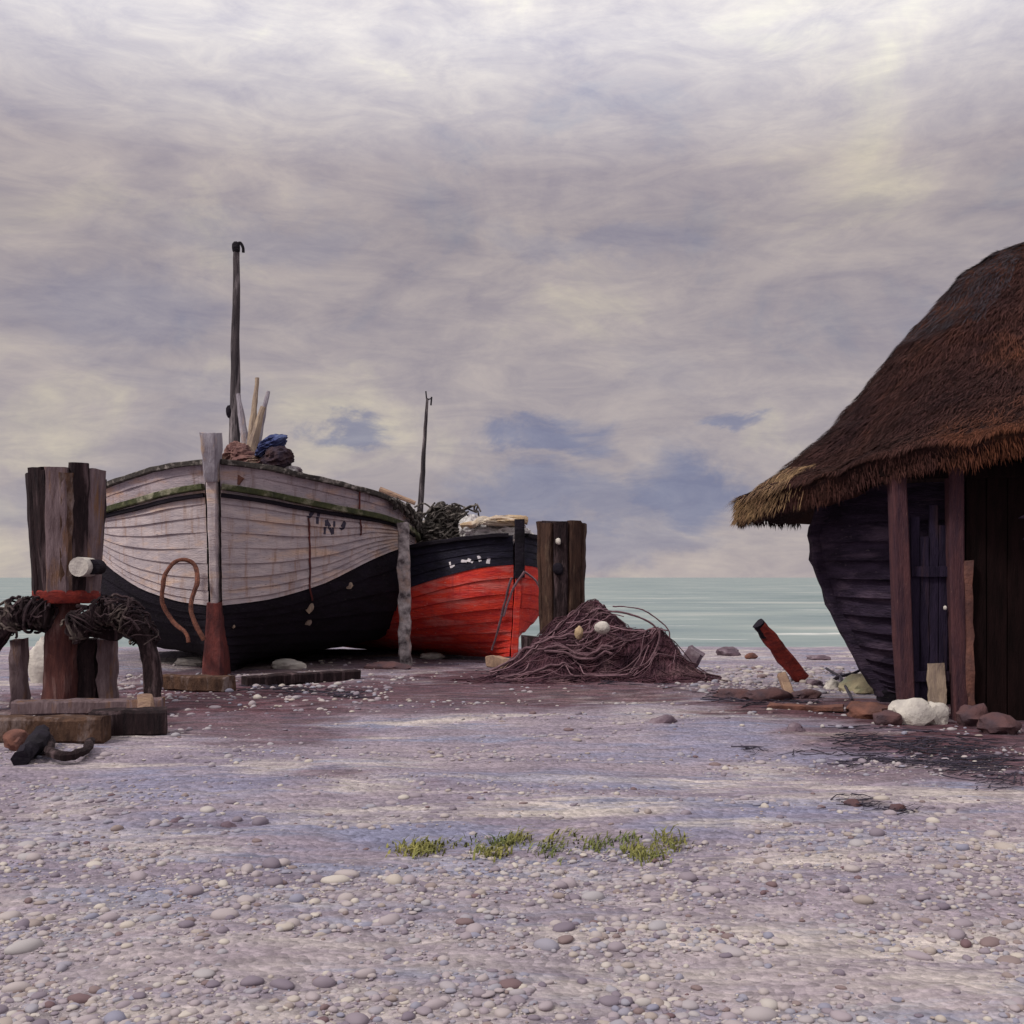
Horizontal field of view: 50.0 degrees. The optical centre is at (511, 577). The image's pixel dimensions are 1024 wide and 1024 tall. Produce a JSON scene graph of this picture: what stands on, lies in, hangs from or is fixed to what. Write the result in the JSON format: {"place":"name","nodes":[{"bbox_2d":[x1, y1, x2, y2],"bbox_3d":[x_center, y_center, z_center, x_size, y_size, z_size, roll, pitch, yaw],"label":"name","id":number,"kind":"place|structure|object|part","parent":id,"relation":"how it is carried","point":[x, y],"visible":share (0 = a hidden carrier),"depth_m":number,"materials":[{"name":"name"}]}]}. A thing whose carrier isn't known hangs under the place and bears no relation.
{"place":"outdoors","nodes":[
{"label":"outdoors","id":0,"kind":"place"},
{"bbox_2d":[237,475,243,484],"bbox_3d":[-3.392,-1.236,13.425,0.238,0.224,0.060,0,0,14],"label":"short plank","id":1,"kind":"object","parent":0,"point":[240,479],"visible":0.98,"depth_m":13.39,"materials":[{"name":"wood"}]},
{"bbox_2d":[0,578,846,646],"bbox_3d":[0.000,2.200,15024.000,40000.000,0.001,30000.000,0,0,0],"label":"sea","id":2,"kind":"structure","parent":0,"point":[729,612],"depth_m":80.63,"materials":[{"name":"liquid"}]},
{"bbox_2d":[0,646,1023,1023],"bbox_3d":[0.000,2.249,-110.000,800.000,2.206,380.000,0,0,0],"label":"beach","id":3,"kind":"structure","parent":0,"point":[924,988],"depth_m":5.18,"materials":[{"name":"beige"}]},
{"bbox_2d":[3,729,28,750],"bbox_3d":[-3.466,1.143,7.683,0.179,0.172,0.178,0,0,0],"label":"stone","id":4,"kind":"object","parent":3,"relation":"on","point":[14,739],"visible":0.74,"depth_m":7.62,"materials":[{"name":"brown stone"}]},
{"bbox_2d":[10,724,50,765],"bbox_3d":[-3.232,1.139,7.436,0.154,0.178,0.874,0,0,-14],"label":"rope end","id":5,"kind":"object","parent":3,"relation":"on","point":[33,744],"visible":0.93,"depth_m":7.25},
{"bbox_2d":[28,636,43,682],"bbox_3d":[-5.408,0.997,12.597,0.293,0.657,0.217,0,0,0],"label":"chalk block","id":6,"kind":"object","parent":3,"relation":"on","point":[36,664],"depth_m":12.52,"materials":[{"name":"white stone"}]},
{"bbox_2d":[0,714,110,743],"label":"timber beam","id":7,"kind":"structure","parent":3,"relation":"on","point":[70,728],"depth_m":7.95,"materials":[{"name":"brown wood"}]},
{"bbox_2d":[44,734,94,760],"bbox_3d":[-3.006,1.153,7.471,0.333,0.080,0.924,0,0,-23],"label":"rope","id":8,"kind":"object","parent":3,"relation":"on","point":[51,751],"visible":0.91,"depth_m":7.14,"materials":[{"name":"fabric"}]},
{"bbox_2d":[0,462,162,707],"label":"capstan","id":9,"kind":"object","parent":3,"relation":"on","point":[66,511],"visible":0.88,"depth_m":9.99,"materials":[{"name":"brown wood"}]},
{"bbox_2d":[0,595,58,642],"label":"old net","id":10,"kind":"object","parent":9,"relation":"attached to","point":[25,623],"visible":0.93,"depth_m":9.84,"materials":[{"name":"black fabric"}]},
{"bbox_2d":[59,593,160,645],"bbox_3d":[-3.634,0.380,9.931,0.884,0.484,0.322,0,0,0],"label":"old net","id":11,"kind":"object","parent":9,"relation":"attached to","point":[128,604],"visible":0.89,"depth_m":9.83,"materials":[{"name":"black fabric"}]},
{"bbox_2d":[10,697,164,714],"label":"timber beam","id":12,"kind":"structure","parent":3,"relation":"on","point":[77,706],"depth_m":9.62,"materials":[{"name":"grey wood"}]},
{"bbox_2d":[88,706,167,735],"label":"timber beam","id":13,"kind":"structure","parent":3,"relation":"on","point":[147,721],"depth_m":8.24,"materials":[{"name":"brown wood"}]},
{"bbox_2d":[137,693,154,707],"bbox_3d":[-3.015,1.089,9.022,0.140,0.279,0.216,0,0,-12],"label":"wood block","id":14,"kind":"object","parent":13,"relation":"on","point":[145,699],"visible":0.4,"depth_m":8.99,"materials":[{"name":"beige wood"}]},
{"bbox_2d":[170,817,183,822],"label":"stone","id":15,"kind":"object","parent":3,"relation":"on","point":[175,820],"visible":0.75,"depth_m":5.35,"materials":[{"name":"grey stone"}]},
{"bbox_2d":[174,657,202,664],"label":"stone","id":16,"kind":"object","parent":3,"relation":"on","point":[190,661],"visible":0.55,"depth_m":15.09,"materials":[{"name":"grey stone"}]},
{"bbox_2d":[162,674,235,691],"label":"timber beam","id":17,"kind":"structure","parent":3,"relation":"on","point":[200,683],"depth_m":11.51,"materials":[{"name":"brown wood"}]},
{"bbox_2d":[220,821,236,827],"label":"stone","id":18,"kind":"object","parent":3,"relation":"on","point":[227,824],"visible":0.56,"depth_m":5.21,"materials":[{"name":"grey stone"}]},
{"bbox_2d":[96,241,420,674],"bbox_3d":[-3.854,-1.660,17.507,4.948,5.872,8.891,0,0,0],"label":"fishing boat","id":19,"kind":"object","parent":3,"relation":"on","point":[287,561],"visible":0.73,"depth_m":13.91,"materials":[{"name":"paint"}]},
{"bbox_2d":[160,558,205,642],"bbox_3d":[-3.870,0.266,13.153,0.583,1.014,0.386,0,0,21],"label":"rope loop","id":20,"kind":"object","parent":19,"relation":"hanging from","point":[174,623],"visible":1,"depth_m":13.08,"materials":[{"name":"fabric"}]},
{"bbox_2d":[222,441,259,463],"bbox_3d":[-3.306,-1.525,14.159,0.906,0.454,0.806,0,0,-42],"label":"sailcloth","id":21,"kind":"object","parent":19,"relation":"on","point":[237,451],"visible":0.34,"depth_m":13.81,"materials":[{"name":"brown fabric"}]},
{"bbox_2d":[236,393,247,443],"bbox_3d":[-3.574,-2.086,14.535,0.241,0.728,0.115,0,0,28],"label":"spar","id":22,"kind":"object","parent":21,"relation":"on","point":[242,425],"visible":0.88,"depth_m":14.51,"materials":[{"name":"grey wood"}]},
{"bbox_2d":[247,377,258,443],"bbox_3d":[-3.388,-2.094,14.332,0.213,1.058,0.111,0,0,-39],"label":"spar","id":23,"kind":"object","parent":21,"relation":"on","point":[253,416],"visible":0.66,"depth_m":14.33,"materials":[{"name":"beige wood"}]},
{"bbox_2d":[247,406,265,451],"bbox_3d":[-3.322,-1.883,14.181,0.270,0.680,0.143,0,0,-27],"label":"spar","id":24,"kind":"object","parent":21,"relation":"on","point":[254,437],"visible":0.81,"depth_m":14.14,"materials":[{"name":"beige wood"}]},
{"bbox_2d":[257,391,269,445],"bbox_3d":[-3.284,-2.025,14.324,0.108,0.846,0.278,0,0,34],"label":"spar","id":25,"kind":"object","parent":21,"relation":"on","point":[266,399],"visible":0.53,"depth_m":14.33,"materials":[{"name":"grey wood"}]},
{"bbox_2d":[255,434,287,457],"bbox_3d":[-3.055,-1.667,13.896,0.433,0.305,0.430,0,0,0],"label":"blue bundle","id":26,"kind":"object","parent":21,"relation":"on","point":[273,440],"visible":0.71,"depth_m":13.75,"materials":[{"name":"fabric"}]},
{"bbox_2d":[260,446,294,467],"bbox_3d":[-2.957,-1.485,13.791,0.430,0.351,0.457,0,0,23],"label":"dark bundle","id":27,"kind":"object","parent":19,"relation":"on","point":[281,456],"visible":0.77,"depth_m":13.62,"materials":[{"name":"fabric"}]},
{"bbox_2d":[285,466,302,472],"bbox_3d":[-2.776,-1.349,13.861,0.290,0.122,0.336,0,0,36],"label":"grey bundle","id":28,"kind":"object","parent":19,"relation":"on","point":[295,468],"visible":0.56,"depth_m":13.74,"materials":[{"name":"fabric"}]},
{"bbox_2d":[379,487,415,504],"bbox_3d":[-1.828,-1.300,17.501,0.595,0.297,0.089,0,0,0],"label":"spar","id":29,"kind":"object","parent":19,"relation":"on","point":[394,494],"visible":0.94,"depth_m":17.47,"materials":[{"name":"beige wood"}]},
{"bbox_2d":[388,497,422,532],"bbox_3d":[-1.464,-0.825,16.329,0.258,0.569,2.831,0,0,5],"label":"rail net","id":30,"kind":"object","parent":19,"relation":"hanging from","point":[412,515],"visible":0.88,"depth_m":15.58,"materials":[{"name":"black fabric"}]},
{"bbox_2d":[271,658,306,668],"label":"stone","id":31,"kind":"object","parent":3,"relation":"on","point":[285,663],"visible":0.75,"depth_m":14.49,"materials":[{"name":"grey stone"}]},
{"bbox_2d":[241,669,360,685],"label":"timber beam","id":32,"kind":"structure","parent":3,"relation":"on","point":[289,678],"depth_m":12.48,"materials":[{"name":"brown wood"}]},
{"bbox_2d":[363,661,411,669],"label":"stone","id":33,"kind":"object","parent":3,"relation":"on","point":[388,665],"visible":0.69,"depth_m":14.27,"materials":[{"name":"brown stone"}]},
{"bbox_2d":[397,522,412,665],"bbox_3d":[-1.472,0.249,15.099,0.227,2.027,0.271,0,0,0],"label":"wooden post","id":34,"kind":"object","parent":3,"relation":"on","point":[404,600],"visible":0.95,"depth_m":15.03,"materials":[{"name":"grey wood"}]},
{"bbox_2d":[420,652,444,658],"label":"stone","id":35,"kind":"object","parent":3,"relation":"on","point":[432,655],"visible":0.87,"depth_m":16.43,"materials":[{"name":"grey stone"}]},
{"bbox_2d":[345,391,538,656],"bbox_3d":[-1.618,-0.860,18.020,3.181,4.259,6.428,0,0,-34],"label":"fishing boat","id":36,"kind":"object","parent":3,"relation":"on","point":[459,588],"visible":0.62,"depth_m":15.53,"materials":[{"name":"red paint"}]},
{"bbox_2d":[414,501,480,542],"bbox_3d":[-0.964,-0.801,16.995,1.270,0.761,0.832,0,0,0],"label":"net heap","id":37,"kind":"object","parent":36,"relation":"on","point":[441,520],"visible":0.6,"depth_m":16.67,"materials":[{"name":"black fabric"}]},
{"bbox_2d":[458,514,533,539],"bbox_3d":[-0.221,-0.699,16.389,1.168,0.497,0.742,0,0,0],"label":"sailcloth","id":38,"kind":"object","parent":36,"relation":"on","point":[477,530],"visible":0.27,"depth_m":16.13,"materials":[{"name":"fabric"}]},
{"bbox_2d":[460,515,527,528],"bbox_3d":[-0.264,-0.800,16.097,1.005,0.247,0.358,0,0,0],"label":"tan bundle","id":39,"kind":"object","parent":38,"relation":"on","point":[502,520],"visible":0.77,"depth_m":16.04,"materials":[{"name":"fabric"}]},
{"bbox_2d":[491,571,538,650],"bbox_3d":[0.071,0.459,15.248,0.731,1.110,0.046,0,0,0],"label":"bow rope","id":40,"kind":"object","parent":36,"relation":"hanging from","point":[503,611],"visible":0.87,"depth_m":15.23,"materials":[{"name":"brown fabric"}]},
{"bbox_2d":[485,655,509,667],"bbox_3d":[-0.013,1.138,14.392,0.117,0.192,1.585,0,0,-23],"label":"plank","id":41,"kind":"object","parent":3,"relation":"on","point":[492,661],"visible":0.34,"depth_m":14.80,"materials":[{"name":"beige wood"}]},
{"bbox_2d":[378,823,696,866],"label":"grass","id":42,"kind":"structure","parent":3,"relation":"on","point":[510,839],"depth_m":4.85,"materials":[{"name":"green plant"}]},
{"bbox_2d":[521,520,586,648],"bbox_3d":[0.682,0.273,13.725,1.143,1.975,0.682,0,0,0],"label":"capstan","id":43,"kind":"object","parent":3,"relation":"on","point":[561,555],"visible":0.73,"depth_m":13.51,"materials":[{"name":"brown wood"}]},
{"bbox_2d":[531,683,600,685],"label":"rope","id":44,"kind":"object","parent":3,"relation":"on","point":[565,684],"visible":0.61,"depth_m":12.14,"materials":[{"name":"brown fabric"}]},
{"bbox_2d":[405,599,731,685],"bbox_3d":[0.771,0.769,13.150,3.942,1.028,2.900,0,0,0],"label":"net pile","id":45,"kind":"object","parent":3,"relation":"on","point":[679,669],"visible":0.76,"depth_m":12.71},
{"bbox_2d":[496,662,573,677],"bbox_3d":[0.267,1.058,12.552,0.896,0.187,0.034,0,0,0],"label":"rope","id":46,"kind":"object","parent":45,"relation":"on","point":[548,665],"visible":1,"depth_m":12.54,"materials":[{"name":"brown fabric"}]},
{"bbox_2d":[489,628,594,670],"bbox_3d":[0.393,0.844,13.000,1.331,0.568,0.045,0,0,0],"label":"rope","id":47,"kind":"object","parent":45,"relation":"on","point":[544,641],"visible":0.86,"depth_m":12.99,"materials":[{"name":"brown fabric"}]},
{"bbox_2d":[537,644,612,656],"bbox_3d":[0.735,0.848,12.751,0.883,0.147,0.048,0,0,0],"label":"rope","id":48,"kind":"object","parent":45,"relation":"on","point":[570,650],"visible":1,"depth_m":12.74,"materials":[{"name":"brown fabric"}]},
{"bbox_2d":[544,650,612,660],"bbox_3d":[0.770,0.899,12.699,0.793,0.125,0.042,0,0,0],"label":"rope","id":49,"kind":"object","parent":45,"relation":"on","point":[579,658],"visible":1,"depth_m":12.69,"materials":[{"name":"brown fabric"}]},
{"bbox_2d":[574,626,582,639],"bbox_3d":[0.762,0.629,12.502,0.102,0.166,0.126,0,0,0],"label":"net float","id":50,"kind":"object","parent":45,"relation":"on","point":[578,633],"visible":1,"depth_m":12.46,"materials":[{"name":"beige plastic"}]},
{"bbox_2d":[484,600,719,681],"bbox_3d":[1.058,0.723,13.000,2.779,0.910,1.428,0,0,0],"label":"cord tangle","id":51,"kind":"object","parent":45,"relation":"on","point":[642,631],"visible":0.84,"depth_m":12.78,"materials":[{"name":"fabric"}]},
{"bbox_2d":[594,621,609,634],"bbox_3d":[1.025,0.573,12.504,0.177,0.153,0.175,0,0,0],"label":"net float","id":52,"kind":"object","parent":45,"relation":"on","point":[601,627],"visible":1,"depth_m":12.44,"materials":[{"name":"white plastic"}]},
{"bbox_2d":[606,610,660,666],"bbox_3d":[1.395,0.738,12.598,0.625,0.731,0.034,0,0,0],"label":"rope","id":53,"kind":"object","parent":45,"relation":"on","point":[654,626],"visible":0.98,"depth_m":12.59,"materials":[{"name":"brown fabric"}]},
{"bbox_2d":[613,606,669,637],"bbox_3d":[1.499,0.511,12.701,0.669,0.373,0.029,0,0,0],"label":"rope","id":54,"kind":"object","parent":45,"relation":"on","point":[648,613],"visible":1,"depth_m":12.70,"materials":[{"name":"fabric"}]},
{"bbox_2d":[236,669,1023,814],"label":"seaweed","id":55,"kind":"object","parent":3,"relation":"on","point":[979,759],"visible":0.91,"depth_m":7.63,"materials":[{"name":"black plant"}]},
{"bbox_2d":[649,714,677,723],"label":"stone","id":56,"kind":"object","parent":3,"relation":"on","point":[667,719],"visible":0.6,"depth_m":8.88,"materials":[{"name":"grey stone"}]},
{"bbox_2d":[683,645,704,667],"bbox_3d":[2.246,1.058,13.937,0.383,0.399,0.244,0,0,23],"label":"timber block","id":57,"kind":"object","parent":3,"relation":"on","point":[694,654],"depth_m":13.82,"materials":[{"name":"wood"}]},
{"bbox_2d":[716,646,740,655],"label":"stone","id":58,"kind":"object","parent":3,"relation":"on","point":[728,651],"visible":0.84,"depth_m":17.03,"materials":[{"name":"stone"}]},
{"bbox_2d":[713,688,749,698],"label":"stone","id":59,"kind":"object","parent":3,"relation":"on","point":[731,692],"visible":0.56,"depth_m":10.86,"materials":[{"name":"brown stone"}]},
{"bbox_2d":[744,653,757,658],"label":"stone","id":60,"kind":"object","parent":3,"relation":"on","point":[751,656],"visible":0.95,"depth_m":16.43,"materials":[{"name":"brown stone"}]},
{"bbox_2d":[743,687,793,700],"bbox_3d":[2.532,1.172,10.816,0.504,0.190,0.246,0,0,-12],"label":"stone","id":61,"kind":"object","parent":3,"relation":"on","point":[774,693],"visible":0.77,"depth_m":10.73,"materials":[{"name":"brown stone"}]},
{"bbox_2d":[753,619,808,681],"bbox_3d":[3.076,0.847,12.598,0.720,0.760,0.190,0,0,-21],"label":"mooring post","id":62,"kind":"object","parent":3,"relation":"on","point":[786,660],"visible":0.99,"depth_m":12.53,"materials":[{"name":"red wood"}]},
{"bbox_2d":[777,672,793,692],"bbox_3d":[2.826,1.102,11.335,0.115,0.252,0.226,0,0,-19],"label":"stump","id":63,"kind":"object","parent":3,"relation":"on","point":[784,681],"visible":0.79,"depth_m":11.32,"materials":[{"name":"beige wood"}]},
{"bbox_2d":[787,722,804,731],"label":"stone","id":64,"kind":"object","parent":3,"relation":"on","point":[795,726],"visible":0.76,"depth_m":8.48,"materials":[{"name":"stone"}]},
{"bbox_2d":[767,702,843,711],"bbox_3d":[2.656,1.176,9.939,0.668,0.073,0.165,0,0,19],"label":"plank","id":65,"kind":"object","parent":3,"relation":"on","point":[821,708],"visible":0.93,"depth_m":9.88,"materials":[{"name":"brown wood"}]},
{"bbox_2d":[791,689,821,698],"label":"stone","id":66,"kind":"object","parent":3,"relation":"on","point":[809,694],"visible":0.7,"depth_m":10.91,"materials":[{"name":"brown stone"}]},
{"bbox_2d":[805,679,822,685],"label":"stone","id":67,"kind":"object","parent":3,"relation":"on","point":[812,682],"visible":0.68,"depth_m":12.13,"materials":[{"name":"grey stone"}]},
{"bbox_2d":[806,655,830,659],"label":"stone","id":68,"kind":"object","parent":3,"relation":"on","point":[817,657],"visible":0.83,"depth_m":16.01,"materials":[{"name":"stone"}]},
{"bbox_2d":[824,679,839,689],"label":"stone","id":69,"kind":"object","parent":3,"relation":"on","point":[831,684],"visible":0.59,"depth_m":11.82,"materials":[{"name":"white stone"}]},
{"bbox_2d":[825,667,859,700],"bbox_3d":[3.764,1.062,12.167,0.396,0.260,3.215,0,0,11],"label":"driftwood branch","id":70,"kind":"object","parent":3,"relation":"on","point":[838,676],"visible":0.62,"depth_m":12.18,"materials":[{"name":"grey wood"}]},
{"bbox_2d":[843,799,861,806],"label":"stone","id":71,"kind":"object","parent":3,"relation":"on","point":[852,802],"visible":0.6,"depth_m":5.72,"materials":[{"name":"stone"}]},
{"bbox_2d":[838,674,873,693],"bbox_3d":[3.675,1.148,11.496,0.488,0.275,0.408,0,0,0],"label":"stone","id":72,"kind":"object","parent":3,"relation":"on","point":[856,683],"visible":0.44,"depth_m":11.40,"materials":[{"name":"stone"}]},
{"bbox_2d":[846,702,887,718],"bbox_3d":[3.084,1.173,9.495,0.336,0.192,0.278,0,0,0],"label":"stone","id":73,"kind":"object","parent":3,"relation":"on","point":[863,710],"visible":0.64,"depth_m":9.43,"materials":[{"name":"stone"}]},
{"bbox_2d":[723,242,1023,720],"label":"boat hut","id":74,"kind":"object","parent":3,"relation":"on","point":[898,486],"visible":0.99,"depth_m":9.59,"materials":[{"name":"brown plant"}]},
{"bbox_3d":[3.595,0.278,9.444,0.327,1.809,0.098,0,0,0],"label":"door","id":75,"kind":"part","parent":74,"relation":"part of","materials":[{"name":"wood"}]},
{"bbox_2d":[872,710,902,724],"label":"stone","id":76,"kind":"object","parent":3,"relation":"on","point":[886,717],"visible":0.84,"depth_m":8.95,"materials":[{"name":"stone"}]},
{"bbox_2d":[888,803,905,811],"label":"stone","id":77,"kind":"object","parent":3,"relation":"on","point":[896,806],"visible":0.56,"depth_m":5.61,"materials":[{"name":"stone"}]},
{"bbox_2d":[888,698,935,725],"bbox_3d":[3.312,1.151,9.122,0.379,0.311,0.263,0,0,0],"label":"stone","id":78,"kind":"object","parent":3,"relation":"on","point":[917,711],"visible":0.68,"depth_m":9.04,"materials":[{"name":"white stone"}]},
{"bbox_2d":[929,701,948,724],"bbox_3d":[3.528,1.156,9.201,0.277,0.236,0.187,0,0,0],"label":"stone","id":79,"kind":"object","parent":3,"relation":"on","point":[942,713],"visible":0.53,"depth_m":9.13,"materials":[{"name":"white stone"}]},
{"bbox_2d":[956,703,987,726],"bbox_3d":[3.829,1.156,9.109,0.260,0.236,0.222,0,0,0],"label":"stone","id":80,"kind":"object","parent":3,"relation":"on","point":[968,715],"visible":0.64,"depth_m":9.05,"materials":[{"name":"stone"}]},
{"bbox_2d":[976,712,1021,733],"bbox_3d":[3.856,1.170,8.710,0.291,0.207,0.286,0,0,44],"label":"stone","id":81,"kind":"object","parent":3,"relation":"on","point":[995,723],"visible":0.97,"depth_m":8.64,"materials":[{"name":"brown stone"}]},
{"bbox_2d":[0,0,1023,577],"label":"sky","id":82,"kind":"structure","parent":0,"point":[632,260],"materials":[{"name":"grey"}]},
{"bbox_2d":[845,701,859,711],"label":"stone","id":83,"kind":"object","parent":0,"point":[850,703],"visible":0.24,"depth_m":9.87,"materials":[{"name":"brown stone"}]}
]}

